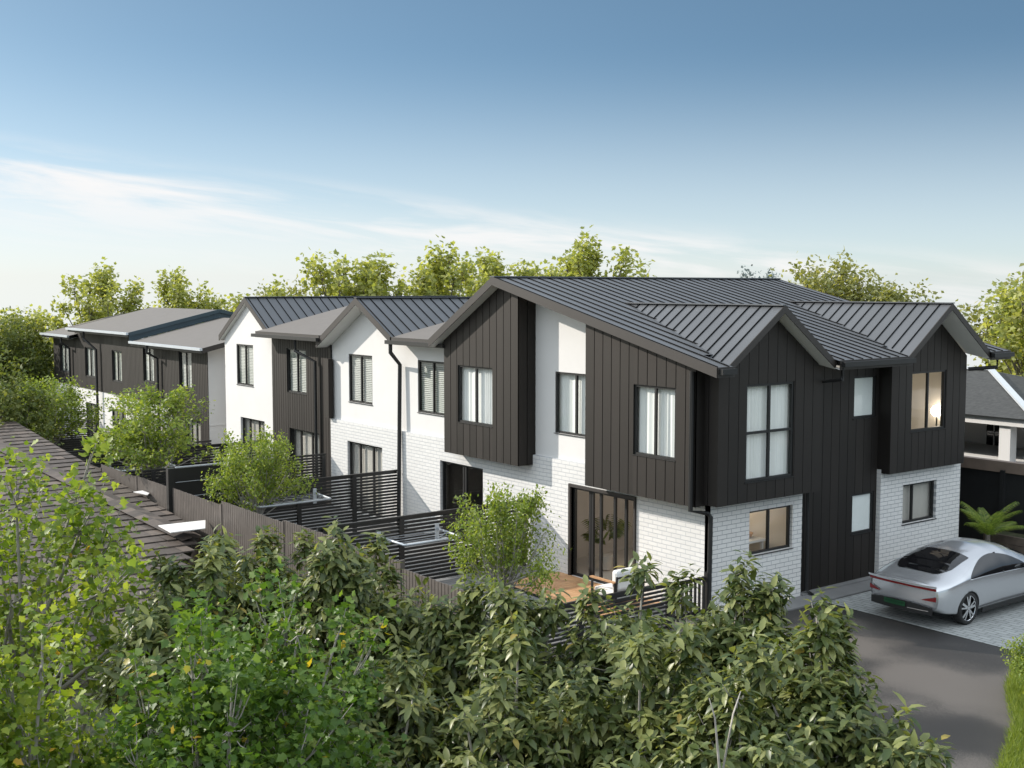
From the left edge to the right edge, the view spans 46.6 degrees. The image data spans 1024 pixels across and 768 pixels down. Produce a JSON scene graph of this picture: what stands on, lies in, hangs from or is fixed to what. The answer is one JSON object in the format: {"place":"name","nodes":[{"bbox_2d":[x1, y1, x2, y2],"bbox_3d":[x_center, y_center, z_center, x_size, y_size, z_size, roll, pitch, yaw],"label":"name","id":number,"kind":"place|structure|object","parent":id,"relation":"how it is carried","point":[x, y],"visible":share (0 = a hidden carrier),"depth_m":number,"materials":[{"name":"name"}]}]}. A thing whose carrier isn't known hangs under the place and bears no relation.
{"place":"outdoors","nodes":[
{"label":"outdoors","id":0,"kind":"place"},
{"bbox_2d":[263,498,698,647],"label":"courtyard paving","id":1,"kind":"structure","parent":0,"point":[451,580],"depth_m":30.64,"materials":[{"name":"concrete"}]},
{"bbox_2d":[81,382,221,478],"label":"courtyard tree","id":2,"kind":"object","parent":1,"relation":"on","point":[140,437],"visible":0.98,"depth_m":36.91,"materials":[{"name":"green plant"}]},
{"bbox_2d":[92,440,262,483],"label":"slat fence","id":3,"kind":"object","parent":1,"relation":"on","point":[197,447],"visible":0.12,"depth_m":40.42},
{"bbox_2d":[166,459,270,515],"bbox_3d":[-8.298,3.256,33.907,3.120,2.055,0.160,-3,6,-37],"label":"privacy screen","id":4,"kind":"object","parent":1,"relation":"on","point":[187,479],"visible":0.36,"depth_m":33.32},
{"bbox_2d":[201,424,321,515],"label":"courtyard tree","id":5,"kind":"object","parent":1,"relation":"on","point":[234,463],"visible":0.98,"depth_m":31.14,"materials":[{"name":"green plant"}]},
{"bbox_2d":[206,469,396,531],"bbox_3d":[-5.709,3.497,33.198,5.870,1.690,0.105,-3,6,-37],"label":"slat fence","id":6,"kind":"object","parent":1,"relation":"on","point":[355,507],"visible":0.5,"depth_m":33.86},
{"bbox_2d":[241,488,330,507],"bbox_3d":[-6.063,3.213,32.174,2.260,0.420,1.048,-3,6,-37],"label":"clothes line","id":7,"kind":"object","parent":6,"relation":"attached to","point":[315,499],"visible":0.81,"depth_m":32.03,"materials":[{"name":"silver metal"}]},
{"bbox_2d":[317,500,527,578],"bbox_3d":[-1.958,3.891,28.314,5.930,1.690,0.105,-3,6,-37],"label":"slat fence","id":8,"kind":"object","parent":1,"relation":"on","point":[401,531],"visible":0.32,"depth_m":28.16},
{"bbox_2d":[377,523,460,547],"bbox_3d":[-2.100,3.598,27.407,1.700,0.420,1.098,-3,6,-37],"label":"clothes line","id":9,"kind":"object","parent":8,"relation":"attached to","point":[437,534],"visible":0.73,"depth_m":27.18,"materials":[{"name":"silver metal"}]},
{"bbox_2d":[441,480,571,599],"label":"courtyard tree","id":10,"kind":"object","parent":1,"relation":"on","point":[510,550],"visible":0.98,"depth_m":24.30,"materials":[{"name":"green plant"}]},
{"bbox_2d":[506,571,659,615],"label":"timber deck","id":11,"kind":"structure","parent":1,"relation":"on","point":[570,586],"depth_m":27.66,"materials":[{"name":"brown wood"}]},
{"bbox_2d":[589,567,644,608],"bbox_3d":[2.326,4.423,26.131,0.910,0.860,0.858,-3,6,-37],"label":"outdoor armchair","id":12,"kind":"object","parent":11,"relation":"on","point":[613,585],"visible":0.45,"depth_m":25.80,"materials":[{"name":"white fabric"}]},
{"bbox_2d":[0,373,1023,759],"bbox_3d":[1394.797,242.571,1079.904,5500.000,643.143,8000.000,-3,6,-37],"label":"ground","id":13,"kind":"structure","parent":0,"point":[78,705],"depth_m":20.30,"materials":[{"name":"grey concrete"}]},
{"bbox_2d":[0,331,52,402],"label":"dark tree","id":14,"kind":"object","parent":13,"relation":"on","point":[30,367],"visible":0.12,"depth_m":62.92,"materials":[{"name":"green plant"}]},
{"bbox_2d":[0,306,54,387],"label":"dark tree","id":15,"kind":"object","parent":13,"relation":"on","point":[45,344],"visible":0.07,"depth_m":67.97,"materials":[{"name":"green plant"}]},
{"bbox_2d":[0,308,55,416],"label":"dark tree","id":16,"kind":"object","parent":13,"relation":"on","point":[11,346],"visible":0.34,"depth_m":62.96,"materials":[{"name":"green plant"}]},
{"bbox_2d":[0,304,63,367],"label":"leafy tree","id":17,"kind":"object","parent":13,"relation":"on","point":[40,323],"visible":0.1,"depth_m":68.74,"materials":[{"name":"green plant"}]},
{"bbox_2d":[0,345,66,481],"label":"dark tree","id":18,"kind":"object","parent":13,"relation":"on","point":[9,406],"visible":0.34,"depth_m":46.30,"materials":[{"name":"green plant"}]},
{"bbox_2d":[3,372,106,444],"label":"courtyard tree","id":19,"kind":"object","parent":13,"relation":"on","point":[71,397],"visible":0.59,"depth_m":50.06,"materials":[{"name":"green plant"}]},
{"bbox_2d":[0,594,129,767],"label":"maple tree","id":20,"kind":"object","parent":13,"relation":"on","point":[18,730],"visible":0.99,"depth_m":7.49,"materials":[{"name":"green plant"}]},
{"bbox_2d":[43,428,129,464],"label":"slat fence","id":21,"kind":"object","parent":13,"relation":"on","point":[66,440],"visible":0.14,"depth_m":51.05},
{"bbox_2d":[0,426,174,766],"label":"maple tree","id":22,"kind":"object","parent":13,"relation":"on","point":[89,559],"visible":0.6,"depth_m":11.50,"materials":[{"name":"green plant"}]},
{"bbox_2d":[43,257,150,378],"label":"leafy tree","id":23,"kind":"object","parent":13,"relation":"on","point":[105,289],"visible":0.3,"depth_m":65.72,"materials":[{"name":"green plant"}]},
{"bbox_2d":[0,416,203,690],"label":"tiled house","id":24,"kind":"structure","parent":13,"relation":"on","point":[153,512],"depth_m":32.16,"materials":[{"name":"ceramic"}]},
{"bbox_2d":[158,520,204,532],"bbox_3d":[-8.224,3.612,30.209,1.310,0.020,1.050,-3,6,-37],"label":"flat awning","id":25,"kind":"object","parent":24,"relation":"on","point":[184,526],"visible":1,"depth_m":30.13,"materials":[{"name":"white metal"}]},
{"bbox_2d":[39,314,191,438],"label":"townhouse","id":26,"kind":"structure","parent":13,"relation":"on","point":[63,339],"depth_m":60.72,"materials":[{"name":"black metal"}]},
{"bbox_2d":[60,344,68,372],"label":"window","id":27,"kind":"structure","parent":26,"relation":"in","point":[64,367],"depth_m":61.01,"materials":[{"name":"white glass"}]},
{"bbox_2d":[64,440,211,475],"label":"slat fence","id":28,"kind":"object","parent":13,"relation":"on","point":[85,459],"visible":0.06,"depth_m":44.07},
{"bbox_2d":[65,307,233,448],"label":"townhouse","id":29,"kind":"structure","parent":13,"relation":"on","point":[103,341],"depth_m":55.41,"materials":[{"name":"black metal"}]},
{"bbox_2d":[85,347,94,377],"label":"window","id":30,"kind":"structure","parent":29,"relation":"in","point":[91,373],"depth_m":57.72,"materials":[{"name":"white glass"}]},
{"bbox_2d":[112,350,121,382],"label":"window","id":31,"kind":"structure","parent":29,"relation":"in","point":[118,362],"depth_m":54.67,"materials":[{"name":"white glass"}]},
{"bbox_2d":[128,318,229,466],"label":"townhouse","id":32,"kind":"structure","parent":13,"relation":"on","point":[201,346],"depth_m":47.88,"materials":[{"name":"black wood"}]},
{"bbox_2d":[143,347,153,382],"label":"window","id":33,"kind":"structure","parent":32,"relation":"in","point":[150,367],"depth_m":51.44,"materials":[{"name":"white glass"}]},
{"bbox_2d":[180,351,191,389],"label":"window","id":34,"kind":"structure","parent":32,"relation":"in","point":[188,372],"depth_m":48.13,"materials":[{"name":"white glass"}]},
{"bbox_2d":[187,419,200,465],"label":"sliding door","id":35,"kind":"structure","parent":32,"relation":"in","point":[197,430],"depth_m":47.73,"materials":[{"name":"white glass"}]},
{"bbox_2d":[87,532,278,767],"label":"broadleaf tree","id":36,"kind":"object","parent":13,"relation":"on","point":[152,632],"visible":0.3,"depth_m":10.77,"materials":[{"name":"green plant"}]},
{"bbox_2d":[141,266,232,383],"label":"leafy tree","id":37,"kind":"object","parent":13,"relation":"on","point":[177,299],"visible":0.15,"depth_m":68.93,"materials":[{"name":"green plant"}]},
{"bbox_2d":[140,523,287,646],"bbox_3d":[-2.954,3.918,12.702,1.850,5.050,1.786,0,5,-2],"label":"broadleaf tree","id":38,"kind":"object","parent":13,"relation":"on","point":[151,590],"visible":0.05,"depth_m":12.24,"materials":[{"name":"green plant"}]},
{"bbox_2d":[87,598,367,767],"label":"maple tree","id":39,"kind":"object","parent":13,"relation":"on","point":[297,744],"visible":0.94,"depth_m":7.61,"materials":[{"name":"green plant"}]},
{"bbox_2d":[142,453,325,511],"bbox_3d":[-8.402,3.246,36.618,6.020,1.740,0.105,-3,6,-37],"label":"slat fence","id":40,"kind":"object","parent":13,"relation":"on","point":[322,469],"visible":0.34,"depth_m":37.89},
{"bbox_2d":[138,623,334,766],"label":"broadleaf tree","id":41,"kind":"object","parent":13,"relation":"on","point":[179,673],"visible":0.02,"depth_m":10.07,"materials":[{"name":"green plant"}]},
{"bbox_2d":[43,454,466,631],"bbox_3d":[-11.794,3.702,36.188,0.110,2.600,36.730,-3,6,-37],"label":"paling fence","id":42,"kind":"object","parent":13,"relation":"on","point":[234,520],"visible":0.22,"depth_m":29.49,"materials":[{"name":"brown paint"}]},
{"bbox_2d":[221,274,292,311],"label":"leafy tree","id":43,"kind":"object","parent":13,"relation":"on","point":[278,292],"visible":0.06,"depth_m":62.45,"materials":[{"name":"green plant"}]},
{"bbox_2d":[224,274,306,310],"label":"olive tree","id":44,"kind":"object","parent":13,"relation":"on","point":[295,290],"visible":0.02,"depth_m":68.51,"materials":[{"name":"green plant"}]},
{"bbox_2d":[227,523,320,651],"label":"broadleaf tree","id":45,"kind":"object","parent":13,"relation":"on","point":[265,548],"visible":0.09,"depth_m":12.71,"materials":[{"name":"green plant"}]},
{"bbox_2d":[145,556,407,767],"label":"maple tree","id":46,"kind":"object","parent":13,"relation":"on","point":[348,758],"visible":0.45,"depth_m":8.36,"materials":[{"name":"green plant"}]},
{"bbox_2d":[251,306,346,503],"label":"townhouse","id":47,"kind":"structure","parent":13,"relation":"on","point":[302,414],"depth_m":39.95,"materials":[{"name":"black wood"}]},
{"bbox_2d":[287,348,305,394],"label":"window","id":48,"kind":"structure","parent":47,"relation":"in","point":[299,367],"depth_m":40.24,"materials":[{"name":"white glass"}]},
{"bbox_2d":[292,428,319,493],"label":"sliding door","id":49,"kind":"structure","parent":47,"relation":"in","point":[302,441],"depth_m":40.21,"materials":[{"name":"white glass"}]},
{"bbox_2d":[254,516,420,684],"bbox_3d":[-1.809,3.805,12.274,1.660,5.024,1.795,3,6,34],"label":"broadleaf tree","id":50,"kind":"object","parent":13,"relation":"on","point":[331,574],"visible":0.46,"depth_m":11.72,"materials":[{"name":"green plant"}]},
{"bbox_2d":[219,296,456,457],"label":"townhouse","id":51,"kind":"structure","parent":13,"relation":"on","point":[248,375],"depth_m":43.37,"materials":[{"name":"white paint"}]},
{"bbox_2d":[236,344,253,386],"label":"window","id":52,"kind":"structure","parent":51,"relation":"in","point":[247,350],"depth_m":43.58,"materials":[{"name":"white glass"}]},
{"bbox_2d":[243,417,264,457],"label":"sliding door","id":53,"kind":"structure","parent":51,"relation":"in","point":[254,424],"depth_m":43.51,"materials":[{"name":"white glass"}]},
{"bbox_2d":[295,246,409,295],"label":"leafy tree","id":54,"kind":"object","parent":13,"relation":"on","point":[368,278],"visible":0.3,"depth_m":53.96,"materials":[{"name":"green plant"}]},
{"bbox_2d":[315,537,437,696],"bbox_3d":[-1.309,4.058,12.459,1.786,5.050,1.850,-3,6,-34],"label":"broadleaf tree","id":55,"kind":"object","parent":13,"relation":"on","point":[383,579],"visible":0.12,"depth_m":12.16,"materials":[{"name":"green plant"}]},
{"bbox_2d":[315,297,470,522],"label":"townhouse","id":56,"kind":"structure","parent":13,"relation":"on","point":[363,421],"depth_m":36.48,"materials":[{"name":"paint"}]},
{"bbox_2d":[349,354,372,405],"bbox_3d":[-4.563,-0.160,36.810,0.350,1.700,1.640,-3,6,-37],"label":"window","id":57,"kind":"structure","parent":56,"relation":"in","point":[363,369],"depth_m":36.93,"materials":[{"name":"white glass"}]},
{"bbox_2d":[350,441,382,515],"bbox_3d":[-4.418,2.921,36.735,0.142,2.270,2.210,-3,6,-37],"label":"sliding door","id":58,"kind":"structure","parent":56,"relation":"in","point":[364,458],"depth_m":36.95,"materials":[{"name":"glass"}]},
{"bbox_2d":[316,607,491,767],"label":"broadleaf tree","id":59,"kind":"object","parent":13,"relation":"on","point":[397,712],"visible":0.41,"depth_m":10.07,"materials":[{"name":"green plant"}]},
{"bbox_2d":[331,585,502,728],"bbox_3d":[-0.883,4.417,11.883,1.911,4.786,1.917,1,5,15],"label":"broadleaf tree","id":60,"kind":"object","parent":13,"relation":"on","point":[410,641],"visible":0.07,"depth_m":11.74,"materials":[{"name":"green plant"}]},
{"bbox_2d":[381,234,480,296],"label":"leafy tree","id":61,"kind":"object","parent":13,"relation":"on","point":[438,275],"visible":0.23,"depth_m":53.95,"materials":[{"name":"green plant"}]},
{"bbox_2d":[410,571,550,725],"bbox_3d":[-0.321,4.320,11.856,1.795,5.024,1.660,0,5,2],"label":"broadleaf tree","id":62,"kind":"object","parent":13,"relation":"on","point":[443,634],"visible":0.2,"depth_m":11.36,"materials":[{"name":"green plant"}]},
{"bbox_2d":[447,246,518,296],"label":"leafy tree","id":63,"kind":"object","parent":13,"relation":"on","point":[491,266],"visible":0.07,"depth_m":57.79,"materials":[{"name":"green plant"}]},
{"bbox_2d":[437,574,574,730],"bbox_3d":[-0.024,4.287,11.678,1.745,4.977,2.022,0,5,-4],"label":"broadleaf tree","id":64,"kind":"object","parent":13,"relation":"on","point":[488,649],"visible":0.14,"depth_m":11.12,"materials":[{"name":"green plant"}]},
{"bbox_2d":[420,611,617,767],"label":"broadleaf tree","id":65,"kind":"object","parent":13,"relation":"on","point":[477,739],"visible":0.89,"depth_m":9.59,"materials":[{"name":"green plant"}]},
{"bbox_2d":[507,258,578,275],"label":"leafy tree","id":66,"kind":"object","parent":13,"relation":"on","point":[524,271],"visible":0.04,"depth_m":58.60,"materials":[{"name":"green plant"}]},
{"bbox_2d":[515,551,684,767],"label":"broadleaf tree","id":67,"kind":"object","parent":13,"relation":"on","point":[596,657],"visible":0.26,"depth_m":11.03,"materials":[{"name":"green plant"}]},
{"bbox_2d":[552,225,656,276],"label":"leafy tree","id":68,"kind":"object","parent":13,"relation":"on","point":[575,266],"visible":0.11,"depth_m":54.15,"materials":[{"name":"green plant"}]},
{"bbox_2d":[512,616,735,767],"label":"broadleaf tree","id":69,"kind":"object","parent":13,"relation":"on","point":[647,706],"visible":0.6,"depth_m":9.52,"materials":[{"name":"green plant"}]},
{"bbox_2d":[598,725,694,767],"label":"broadleaf tree","id":70,"kind":"object","parent":13,"relation":"on","point":[638,761],"visible":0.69,"depth_m":8.88,"materials":[{"name":"green plant"}]},
{"bbox_2d":[384,276,1014,615],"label":"townhouse","id":71,"kind":"structure","parent":13,"relation":"on","point":[706,424],"depth_m":28.37,"materials":[{"name":"paint"}]},
{"bbox_2d":[417,360,443,416],"bbox_3d":[-2.120,0.099,33.597,0.350,1.700,1.730,-3,6,-37],"label":"window","id":72,"kind":"structure","parent":71,"relation":"in","point":[432,390],"depth_m":33.76,"materials":[{"name":"white glass"}]},
{"bbox_2d":[442,461,482,538],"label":"sliding door","id":73,"kind":"structure","parent":71,"relation":"in","point":[458,479],"depth_m":34.24,"materials":[{"name":"glass"}]},
{"bbox_2d":[458,365,492,427],"bbox_3d":[-0.899,0.294,30.991,0.211,1.610,1.650,-3,6,-37],"label":"window","id":74,"kind":"structure","parent":71,"relation":"in","point":[475,383],"depth_m":31.09,"materials":[{"name":"white glass"}]},
{"bbox_2d":[555,372,584,437],"bbox_3d":[1.577,0.488,28.615,0.208,1.605,1.620,-3,6,-37],"label":"window","id":75,"kind":"structure","parent":71,"relation":"in","point":[570,387],"depth_m":28.93,"materials":[{"name":"white glass"}]},
{"bbox_2d":[573,488,632,583],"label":"sliding door","id":76,"kind":"structure","parent":71,"relation":"in","point":[590,505],"depth_m":30.24,"materials":[{"name":"glass"}]},
{"bbox_2d":[581,514,631,569],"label":"indoor palm","id":77,"kind":"object","parent":71,"relation":"in","point":[607,561],"visible":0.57,"depth_m":29.35,"materials":[{"name":"green plant"}]},
{"bbox_2d":[632,384,675,461],"bbox_3d":[3.129,0.811,25.699,0.211,1.650,1.390,-3,6,-37],"label":"window","id":78,"kind":"structure","parent":71,"relation":"in","point":[655,406],"depth_m":25.73,"materials":[{"name":"white glass"}]},
{"bbox_2d":[671,571,707,622],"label":"batten gate","id":79,"kind":"structure","parent":71,"relation":"attached to","point":[704,592],"depth_m":24.98,"materials":[{"name":"black metal"}]},
{"bbox_2d":[744,381,793,483],"bbox_3d":[5.482,1.009,25.548,1.640,2.180,0.203,-3,6,-37],"label":"window","id":80,"kind":"structure","parent":71,"relation":"in","point":[769,406],"depth_m":25.61,"materials":[{"name":"white glass"}]},
{"bbox_2d":[748,505,792,556],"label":"window","id":81,"kind":"structure","parent":71,"relation":"in","point":[772,524],"depth_m":27.39,"materials":[{"name":"glass"}]},
{"bbox_2d":[851,491,872,535],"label":"window","id":82,"kind":"structure","parent":71,"relation":"in","point":[862,503],"depth_m":28.54,"materials":[{"name":"glass"}]},
{"bbox_2d":[853,375,875,419],"bbox_3d":[8.352,0.309,28.246,0.890,1.018,0.112,-3,6,-37],"label":"window","id":83,"kind":"structure","parent":71,"relation":"in","point":[864,386],"depth_m":28.30,"materials":[{"name":"white glass"}]},
{"bbox_2d":[902,480,936,525],"bbox_3d":[10.097,2.931,29.702,1.510,1.080,0.242,-3,6,-37],"label":"window","id":84,"kind":"structure","parent":71,"relation":"in","point":[917,497],"depth_m":29.89,"materials":[{"name":"glass"}]},
{"bbox_2d":[910,370,945,432],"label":"window","id":85,"kind":"structure","parent":71,"relation":"in","point":[927,393],"depth_m":30.81,"materials":[{"name":"beige glass"}]},
{"bbox_2d":[652,550,794,708],"bbox_3d":[1.984,4.042,11.322,1.660,5.024,1.795,-4,6,-41],"label":"broadleaf tree","id":86,"kind":"object","parent":13,"relation":"on","point":[723,631],"visible":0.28,"depth_m":11.02,"materials":[{"name":"green plant"}]},
{"bbox_2d":[709,691,740,767],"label":"bare shrub","id":87,"kind":"object","parent":13,"relation":"on","point":[718,755],"visible":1,"depth_m":7.08,"materials":[{"name":"brown plant"}]},
{"bbox_2d":[664,660,824,767],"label":"broadleaf tree","id":88,"kind":"object","parent":13,"relation":"on","point":[760,754],"visible":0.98,"depth_m":8.69,"materials":[{"name":"green plant"}]},
{"bbox_2d":[678,617,848,721],"bbox_3d":[2.438,4.425,10.549,1.917,4.786,1.911,3,5,30],"label":"broadleaf tree","id":89,"kind":"object","parent":13,"relation":"on","point":[780,635],"visible":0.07,"depth_m":10.40,"materials":[{"name":"green plant"}]},
{"bbox_2d":[713,580,870,619],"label":"footpath","id":90,"kind":"structure","parent":13,"relation":"on","point":[797,602],"depth_m":27.14,"materials":[{"name":"concrete"}]},
{"bbox_2d":[721,587,912,767],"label":"broadleaf tree","id":91,"kind":"object","parent":13,"relation":"on","point":[818,682],"visible":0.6,"depth_m":9.40,"materials":[{"name":"green plant"}]},
{"bbox_2d":[768,248,906,301],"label":"olive tree","id":92,"kind":"object","parent":13,"relation":"on","point":[838,287],"visible":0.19,"depth_m":56.77,"materials":[{"name":"green plant"}]},
{"bbox_2d":[765,691,956,767],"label":"broadleaf tree","id":93,"kind":"object","parent":13,"relation":"on","point":[912,753],"visible":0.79,"depth_m":8.89,"materials":[{"name":"green plant"}]},
{"bbox_2d":[841,268,972,326],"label":"olive tree","id":94,"kind":"object","parent":13,"relation":"on","point":[902,299],"visible":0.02,"depth_m":56.52,"materials":[{"name":"green plant"}]},
{"bbox_2d":[827,591,1023,652],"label":"paved court","id":95,"kind":"object","parent":13,"relation":"on","point":[997,626],"visible":0.5,"depth_m":25.10,"materials":[{"name":"concrete"}]},
{"bbox_2d":[869,537,1023,623],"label":"car","id":96,"kind":"object","parent":95,"relation":"on","point":[961,580],"visible":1,"depth_m":25.12,"materials":[{"name":"silver metal"}]},
{"bbox_2d":[983,533,1023,553],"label":"sleeper wall","id":97,"kind":"structure","parent":95,"relation":"on","point":[1015,543],"depth_m":31.54,"materials":[{"name":"brown wood"}]},
{"bbox_2d":[956,263,1023,372],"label":"olive tree","id":98,"kind":"object","parent":13,"relation":"on","point":[974,318],"visible":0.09,"depth_m":46.71,"materials":[{"name":"green plant"}]},
{"bbox_2d":[958,456,1023,538],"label":"panel fence","id":99,"kind":"object","parent":13,"relation":"on","point":[991,486],"visible":0.21,"depth_m":32.69,"materials":[{"name":"black wood"}]},
{"bbox_2d":[959,501,1023,540],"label":"palm","id":100,"kind":"object","parent":13,"relation":"on","point":[988,529],"visible":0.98,"depth_m":31.12,"materials":[{"name":"green plant"}]},
{"bbox_2d":[964,367,1023,462],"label":"bungalow","id":101,"kind":"object","parent":13,"relation":"on","point":[994,417],"visible":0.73,"depth_m":37.50,"materials":[{"name":"grey"}]},
{"bbox_2d":[984,424,998,445],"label":"window","id":102,"kind":"structure","parent":101,"relation":"in","point":[991,431],"depth_m":39.69,"materials":[{"name":"black glass"}]},
{"bbox_2d":[976,271,1023,376],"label":"leafy tree","id":103,"kind":"object","parent":13,"relation":"on","point":[1010,318],"visible":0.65,"depth_m":43.99,"materials":[{"name":"green plant"}]},
{"bbox_2d":[998,633,1023,676],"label":"flowering shrub","id":104,"kind":"object","parent":13,"relation":"on","point":[1017,651],"visible":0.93,"depth_m":20.34,"materials":[{"name":"green plant"}]},
{"bbox_2d":[0,0,1023,371],"label":"sky","id":105,"kind":"structure","parent":0,"point":[222,141],"materials":[{"name":"blue"}]},
{"bbox_2d":[81,603,1023,767],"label":"driveway","id":106,"kind":"structure","parent":0,"point":[953,685],"depth_m":21.27,"materials":[{"name":"grey asphalt"}]},
{"bbox_2d":[486,581,671,655],"bbox_3d":[1.340,4.667,23.046,4.830,0.990,0.100,-3,6,-37],"label":"slat fence","id":107,"kind":"object","parent":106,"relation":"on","point":[619,594],"visible":0.21,"depth_m":23.66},
{"bbox_2d":[991,664,1023,767],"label":"grass","id":108,"kind":"structure","parent":0,"point":[1013,750],"depth_m":18.88,"materials":[{"name":"green plant"}]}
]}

